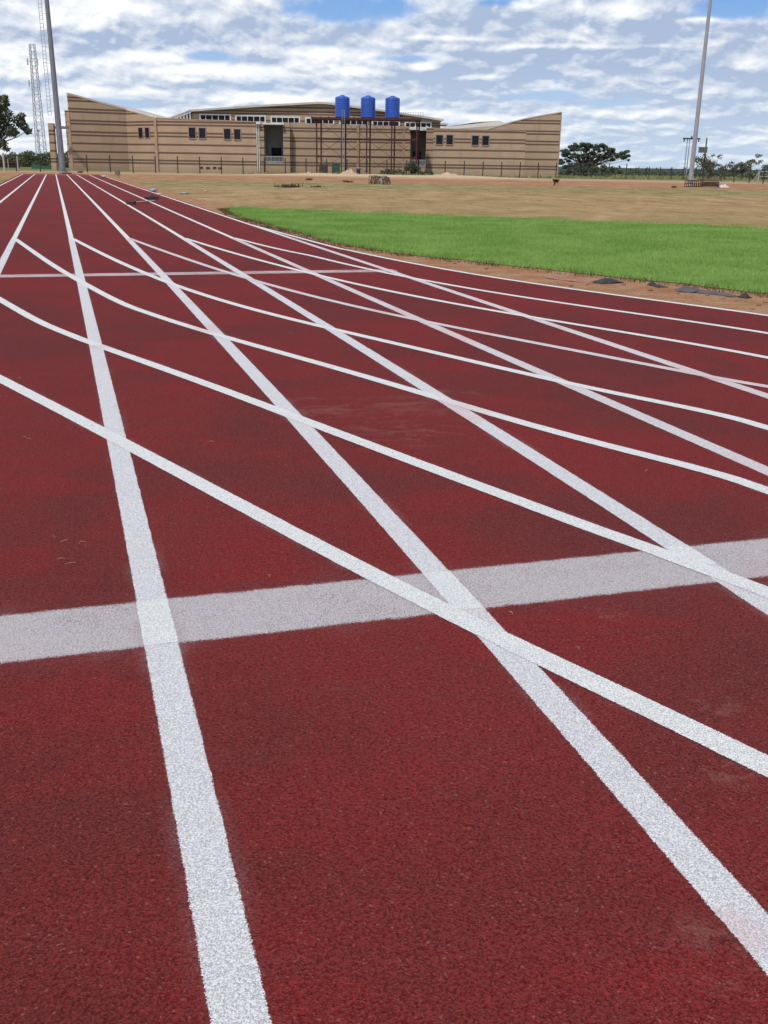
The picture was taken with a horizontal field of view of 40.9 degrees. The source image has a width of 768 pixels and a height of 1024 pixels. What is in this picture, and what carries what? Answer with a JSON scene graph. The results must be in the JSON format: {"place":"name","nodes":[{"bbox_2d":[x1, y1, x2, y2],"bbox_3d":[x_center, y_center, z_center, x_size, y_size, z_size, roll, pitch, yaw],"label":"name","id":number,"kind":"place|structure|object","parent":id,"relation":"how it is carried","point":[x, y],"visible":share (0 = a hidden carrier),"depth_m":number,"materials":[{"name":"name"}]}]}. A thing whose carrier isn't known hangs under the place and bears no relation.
{"place":"outdoors","nodes":[
{"label":"outdoors","id":0,"kind":"place"},
{"bbox_2d":[27,44,46,155],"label":"telecom tower","id":1,"kind":"structure","parent":0,"point":[33,83],"depth_m":353.34,"materials":[{"name":"metal"}]},
{"bbox_2d":[145,195,158,199],"bbox_3d":[-10.461,-14.172,46.372,0.477,0.187,0.750,1,19,0],"label":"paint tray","id":2,"kind":"object","parent":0,"point":[152,197],"visible":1,"depth_m":46.05,"materials":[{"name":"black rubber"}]},
{"bbox_2d":[0,174,767,1023],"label":"running track","id":3,"kind":"structure","parent":0,"point":[382,640],"depth_m":3.89,"materials":[{"name":"red rubber"}]},
{"bbox_2d":[126,200,154,204],"bbox_3d":[-9.927,-12.729,42.218,0.380,0.110,3.945,1,19,0],"label":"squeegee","id":4,"kind":"object","parent":3,"relation":"on","point":[131,202],"visible":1,"depth_m":40.46,"materials":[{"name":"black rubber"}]},
{"bbox_2d":[0,167,767,227],"bbox_3d":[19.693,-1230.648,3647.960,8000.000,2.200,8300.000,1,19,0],"label":"ground","id":5,"kind":"structure","parent":0,"point":[562,206],"depth_m":60.75,"materials":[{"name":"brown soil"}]},
{"bbox_2d":[2,153,5,170],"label":"pale post","id":6,"kind":"object","parent":5,"relation":"on","point":[4,169],"visible":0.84,"depth_m":139.40,"materials":[{"name":"concrete"}]},
{"bbox_2d":[0,151,18,161],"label":"bush","id":7,"kind":"object","parent":5,"relation":"on","point":[10,154],"visible":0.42,"depth_m":203.34,"materials":[{"name":"green plant"}]},
{"bbox_2d":[0,162,21,167],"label":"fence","id":8,"kind":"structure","parent":5,"relation":"on","point":[12,165],"depth_m":180.41,"materials":[{"name":"metal"}]},
{"bbox_2d":[0,94,32,151],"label":"broadleaf tree","id":9,"kind":"object","parent":5,"relation":"on","point":[7,128],"visible":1,"depth_m":140.16,"materials":[{"name":"green plant"}]},
{"bbox_2d":[16,150,36,166],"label":"bush","id":10,"kind":"object","parent":5,"relation":"on","point":[28,155],"visible":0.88,"depth_m":199.53,"materials":[{"name":"green plant"}]},
{"bbox_2d":[31,163,50,168],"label":"shade net","id":11,"kind":"object","parent":5,"relation":"on","point":[35,166],"visible":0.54,"depth_m":169.07,"materials":[{"name":"green fabric"}]},
{"bbox_2d":[34,151,57,165],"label":"bush","id":12,"kind":"object","parent":5,"relation":"on","point":[45,158],"visible":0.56,"depth_m":202.67,"materials":[{"name":"green plant"}]},
{"bbox_2d":[38,0,67,171],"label":"floodlight mast","id":13,"kind":"object","parent":5,"relation":"on","point":[61,158],"visible":0.99,"depth_m":132.00,"materials":[{"name":"metal"}]},
{"bbox_2d":[48,123,68,170],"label":"brick portal","id":14,"kind":"object","parent":5,"relation":"on","point":[53,145],"visible":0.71,"depth_m":149.20,"materials":[{"name":"brick"}]},
{"bbox_2d":[58,150,68,167],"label":"bush","id":15,"kind":"object","parent":5,"relation":"on","point":[66,158],"visible":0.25,"depth_m":198.72,"materials":[{"name":"green plant"}]},
{"bbox_2d":[115,170,119,177],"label":"marker box","id":16,"kind":"object","parent":5,"relation":"on","point":[117,172],"visible":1,"depth_m":100.41,"materials":[{"name":"grey concrete"}]},
{"bbox_2d":[274,183,302,187],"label":"brush heap","id":17,"kind":"object","parent":5,"relation":"on","point":[291,185],"visible":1,"depth_m":72.14,"materials":[{"name":"brown plant"}]},
{"bbox_2d":[64,92,561,176],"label":"brick building","id":18,"kind":"structure","parent":5,"relation":"on","point":[120,134],"depth_m":159.96,"materials":[{"name":"brick"}]},
{"bbox_2d":[138,127,143,138],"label":"window","id":19,"kind":"structure","parent":18,"relation":"in","point":[140,129],"depth_m":152.60,"materials":[{"name":"black glass"}]},
{"bbox_2d":[144,127,149,138],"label":"window","id":20,"kind":"structure","parent":18,"relation":"in","point":[147,129],"depth_m":151.63,"materials":[{"name":"black glass"}]},
{"bbox_2d":[188,127,195,138],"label":"window","id":21,"kind":"structure","parent":18,"relation":"in","point":[191,130],"depth_m":150.30,"materials":[{"name":"black glass"}]},
{"bbox_2d":[198,127,206,138],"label":"window","id":22,"kind":"structure","parent":18,"relation":"in","point":[201,130],"depth_m":150.34,"materials":[{"name":"black glass"}]},
{"bbox_2d":[199,114,230,119],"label":"window","id":23,"kind":"structure","parent":18,"relation":"in","point":[201,116],"depth_m":181.34,"materials":[{"name":"glass"}]},
{"bbox_2d":[223,128,230,139],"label":"window","id":24,"kind":"structure","parent":18,"relation":"in","point":[226,131],"depth_m":150.34,"materials":[{"name":"black glass"}]},
{"bbox_2d":[233,128,240,139],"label":"window","id":25,"kind":"structure","parent":18,"relation":"in","point":[236,131],"depth_m":150.34,"materials":[{"name":"black glass"}]},
{"bbox_2d":[235,115,265,122],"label":"window","id":26,"kind":"structure","parent":18,"relation":"in","point":[262,118],"depth_m":181.39,"materials":[{"name":"glass"}]},
{"bbox_2d":[271,148,281,160],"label":"door","id":27,"kind":"structure","parent":18,"relation":"in","point":[275,151],"depth_m":173.46,"materials":[{"name":"black glass"}]},
{"bbox_2d":[271,116,299,122],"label":"window","id":28,"kind":"structure","parent":18,"relation":"in","point":[274,119],"depth_m":181.48,"materials":[{"name":"glass"}]},
{"bbox_2d":[305,117,333,123],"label":"window","id":29,"kind":"structure","parent":18,"relation":"in","point":[307,119],"depth_m":181.52,"materials":[{"name":"white paint"}]},
{"bbox_2d":[339,121,365,124],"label":"window","id":30,"kind":"structure","parent":18,"relation":"in","point":[348,122],"depth_m":181.57,"materials":[{"name":"glass"}]},
{"bbox_2d":[372,121,399,125],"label":"window","id":31,"kind":"structure","parent":18,"relation":"in","point":[383,123],"depth_m":181.57,"materials":[{"name":"white paint"}]},
{"bbox_2d":[412,151,420,165],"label":"door","id":32,"kind":"structure","parent":18,"relation":"in","point":[414,152],"depth_m":173.51,"materials":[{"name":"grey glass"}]},
{"bbox_2d":[405,122,431,127],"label":"window","id":33,"kind":"structure","parent":18,"relation":"in","point":[422,124],"depth_m":181.61,"materials":[{"name":"white paint"}]},
{"bbox_2d":[435,134,443,144],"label":"window","id":34,"kind":"structure","parent":18,"relation":"in","point":[439,138],"depth_m":158.91,"materials":[{"name":"black glass"}]},
{"bbox_2d":[446,134,453,144],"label":"window","id":35,"kind":"structure","parent":18,"relation":"in","point":[449,137],"depth_m":158.91,"materials":[{"name":"black glass"}]},
{"bbox_2d":[471,135,479,145],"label":"window","id":36,"kind":"structure","parent":18,"relation":"in","point":[474,138],"depth_m":158.91,"materials":[{"name":"black glass"}]},
{"bbox_2d":[481,135,489,145],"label":"window","id":37,"kind":"structure","parent":18,"relation":"in","point":[485,138],"depth_m":158.91,"materials":[{"name":"black glass"}]},
{"bbox_2d":[0,153,626,177],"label":"wire fence","id":38,"kind":"object","parent":5,"relation":"on","point":[386,163],"visible":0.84,"depth_m":143.78,"materials":[{"name":"grey metal"}]},
{"bbox_2d":[319,164,327,172],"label":"crate","id":39,"kind":"object","parent":5,"relation":"on","point":[322,167],"visible":0.7,"depth_m":155.68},
{"bbox_2d":[332,164,339,173],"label":"cabinet","id":40,"kind":"object","parent":5,"relation":"on","point":[335,169],"visible":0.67,"depth_m":156.59,"materials":[{"name":"green metal"}]},
{"bbox_2d":[341,169,356,173],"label":"sand heap","id":41,"kind":"object","parent":5,"relation":"on","point":[349,171],"visible":0.55,"depth_m":142.91,"materials":[{"name":"beige sand"}]},
{"bbox_2d":[311,110,421,174],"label":"tank stand","id":42,"kind":"object","parent":5,"relation":"on","point":[370,119],"visible":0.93,"depth_m":158.91,"materials":[{"name":"red metal"}]},
{"bbox_2d":[335,95,349,116],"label":"water tank","id":43,"kind":"object","parent":42,"relation":"on","point":[342,102],"visible":0.98,"depth_m":158.09,"materials":[{"name":"blue plastic"}]},
{"bbox_2d":[361,95,374,117],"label":"water tank","id":44,"kind":"object","parent":42,"relation":"on","point":[367,106],"visible":0.98,"depth_m":158.06,"materials":[{"name":"blue plastic"}]},
{"bbox_2d":[385,96,399,117],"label":"water tank","id":45,"kind":"object","parent":42,"relation":"on","point":[392,106],"visible":0.99,"depth_m":158.08,"materials":[{"name":"blue plastic"}]},
{"bbox_2d":[368,175,390,183],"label":"hurdle stack","id":46,"kind":"object","parent":5,"relation":"on","point":[379,179],"visible":0.88,"depth_m":88.45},
{"bbox_2d":[0,154,767,179],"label":"woodland","id":47,"kind":"object","parent":5,"relation":"on","point":[654,173],"visible":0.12,"depth_m":268.00,"materials":[{"name":"green plant"}]},
{"bbox_2d":[243,173,529,178],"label":"earth bank","id":48,"kind":"structure","parent":5,"relation":"on","point":[367,175],"depth_m":139.17,"materials":[{"name":"beige soil"}]},
{"bbox_2d":[380,169,404,174],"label":"shrub","id":49,"kind":"object","parent":5,"relation":"on","point":[393,171],"visible":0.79,"depth_m":154.16,"materials":[{"name":"green plant"}]},
{"bbox_2d":[403,162,420,174],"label":"shrub","id":50,"kind":"object","parent":5,"relation":"on","point":[413,168],"visible":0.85,"depth_m":154.20,"materials":[{"name":"green plant"}]},
{"bbox_2d":[418,170,433,174],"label":"shrub","id":51,"kind":"object","parent":5,"relation":"on","point":[422,172],"visible":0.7,"depth_m":155.04,"materials":[{"name":"green plant"}]},
{"bbox_2d":[435,172,456,174],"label":"sand heap","id":52,"kind":"object","parent":5,"relation":"on","point":[446,173],"visible":0.26,"depth_m":145.41,"materials":[{"name":"beige sand"}]},
{"bbox_2d":[240,205,767,227],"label":"yellow grass","id":53,"kind":"structure","parent":5,"relation":"on","point":[248,206],"depth_m":36.29,"materials":[{"name":"plant"}]},
{"bbox_2d":[566,165,592,175],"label":"bush","id":54,"kind":"object","parent":5,"relation":"on","point":[583,169],"visible":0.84,"depth_m":189.89,"materials":[{"name":"green plant"}]},
{"bbox_2d":[559,142,630,175],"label":"acacia tree","id":55,"kind":"object","parent":5,"relation":"on","point":[587,160],"visible":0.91,"depth_m":192.02,"materials":[{"name":"green plant"}]},
{"bbox_2d":[592,164,621,176],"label":"bush","id":56,"kind":"object","parent":5,"relation":"on","point":[595,168],"visible":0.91,"depth_m":187.89,"materials":[{"name":"green plant"}]},
{"bbox_2d":[683,136,699,175],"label":"power pole","id":57,"kind":"object","parent":5,"relation":"on","point":[698,139],"visible":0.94,"depth_m":216.65,"materials":[{"name":"metal"}]},
{"bbox_2d":[687,0,711,185],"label":"floodlight mast","id":58,"kind":"object","parent":5,"relation":"on","point":[694,145],"visible":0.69,"depth_m":103.81,"materials":[{"name":"metal"}]},
{"bbox_2d":[638,167,766,183],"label":"wire fence","id":59,"kind":"object","parent":5,"relation":"on","point":[708,173],"visible":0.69,"depth_m":147.81,"materials":[{"name":"grey metal"}]},
{"bbox_2d":[698,138,707,177],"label":"power pole","id":60,"kind":"object","parent":5,"relation":"on","point":[703,150],"visible":0.88,"depth_m":171.02,"materials":[{"name":"grey metal"}]},
{"bbox_2d":[689,154,722,177],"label":"thorn tree","id":61,"kind":"object","parent":5,"relation":"on","point":[712,165],"visible":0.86,"depth_m":175.83,"materials":[{"name":"green plant"}]},
{"bbox_2d":[718,154,763,179],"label":"thorn tree","id":62,"kind":"object","parent":5,"relation":"on","point":[742,167],"visible":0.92,"depth_m":175.88,"materials":[{"name":"green plant"}]},
{"bbox_2d":[751,171,767,183],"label":"goal frame","id":63,"kind":"object","parent":5,"relation":"on","point":[758,175],"visible":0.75,"depth_m":129.06,"materials":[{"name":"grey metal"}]},
{"bbox_2d":[761,164,767,170],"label":"thorn tree","id":64,"kind":"object","parent":5,"relation":"on","point":[765,167],"visible":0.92,"depth_m":175.59,"materials":[{"name":"green plant"}]},
{"bbox_2d":[0,0,767,169],"label":"sky","id":65,"kind":"structure","parent":0,"point":[622,75],"materials":[{"name":"blue"}]},
{"bbox_2d":[103,175,767,314],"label":"dirt margin","id":66,"kind":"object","parent":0,"point":[638,289],"visible":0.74,"depth_m":16.19,"materials":[{"name":"brown soil"}]},
{"bbox_2d":[542,275,593,282],"bbox_3d":[2.942,-3.665,16.221,0.362,0.033,1.001,-15,25,-40],"label":"rubber offcut","id":67,"kind":"object","parent":66,"relation":"on","point":[566,279],"visible":0.97,"depth_m":16.15,"materials":[{"name":"rubber"}]},
{"bbox_2d":[592,278,623,283],"bbox_3d":[3.451,-3.581,15.949,0.483,0.079,0.342,-8,21,-24],"label":"rubber offcut","id":68,"kind":"object","parent":66,"relation":"on","point":[606,281],"visible":0.99,"depth_m":15.85,"materials":[{"name":"grey rubber"}]},
{"bbox_2d":[647,281,666,287],"bbox_3d":[4.123,-3.433,15.563,0.180,0.066,0.351,-5,20,-17],"label":"rubber offcut","id":69,"kind":"object","parent":66,"relation":"on","point":[652,283],"visible":1,"depth_m":15.53,"materials":[{"name":"grey rubber"}]},
{"bbox_2d":[675,286,699,292],"bbox_3d":[4.419,-3.240,14.972,0.444,0.080,0.356,14,22,33],"label":"rubber offcut","id":70,"kind":"object","parent":66,"relation":"on","point":[687,289],"visible":0.95,"depth_m":14.89,"materials":[{"name":"grey rubber"}]},
{"bbox_2d":[695,290,736,296],"bbox_3d":[4.748,-3.109,14.653,0.245,0.055,0.669,-12,23,-33],"label":"rubber offcut","id":71,"kind":"object","parent":66,"relation":"on","point":[714,293],"visible":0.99,"depth_m":14.63,"materials":[{"name":"grey rubber"}]},
{"bbox_2d":[737,292,751,298],"bbox_3d":[5.018,-3.014,14.339,0.154,0.085,0.175,-6,20,-20],"label":"rubber offcut","id":72,"kind":"object","parent":66,"relation":"on","point":[745,295],"visible":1,"depth_m":14.30,"materials":[{"name":"grey rubber"}]},
{"bbox_2d":[217,206,767,297],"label":"lawn","id":73,"kind":"structure","parent":0,"point":[603,260],"depth_m":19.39,"materials":[{"name":"green plant"}]},
{"bbox_2d":[242,170,761,178],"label":"verge grass","id":74,"kind":"structure","parent":0,"point":[620,176],"depth_m":157.08,"materials":[{"name":"plant"}]},
{"bbox_2d":[684,179,719,186],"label":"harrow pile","id":75,"kind":"object","parent":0,"point":[711,182],"visible":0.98,"depth_m":98.84,"materials":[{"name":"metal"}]}
]}

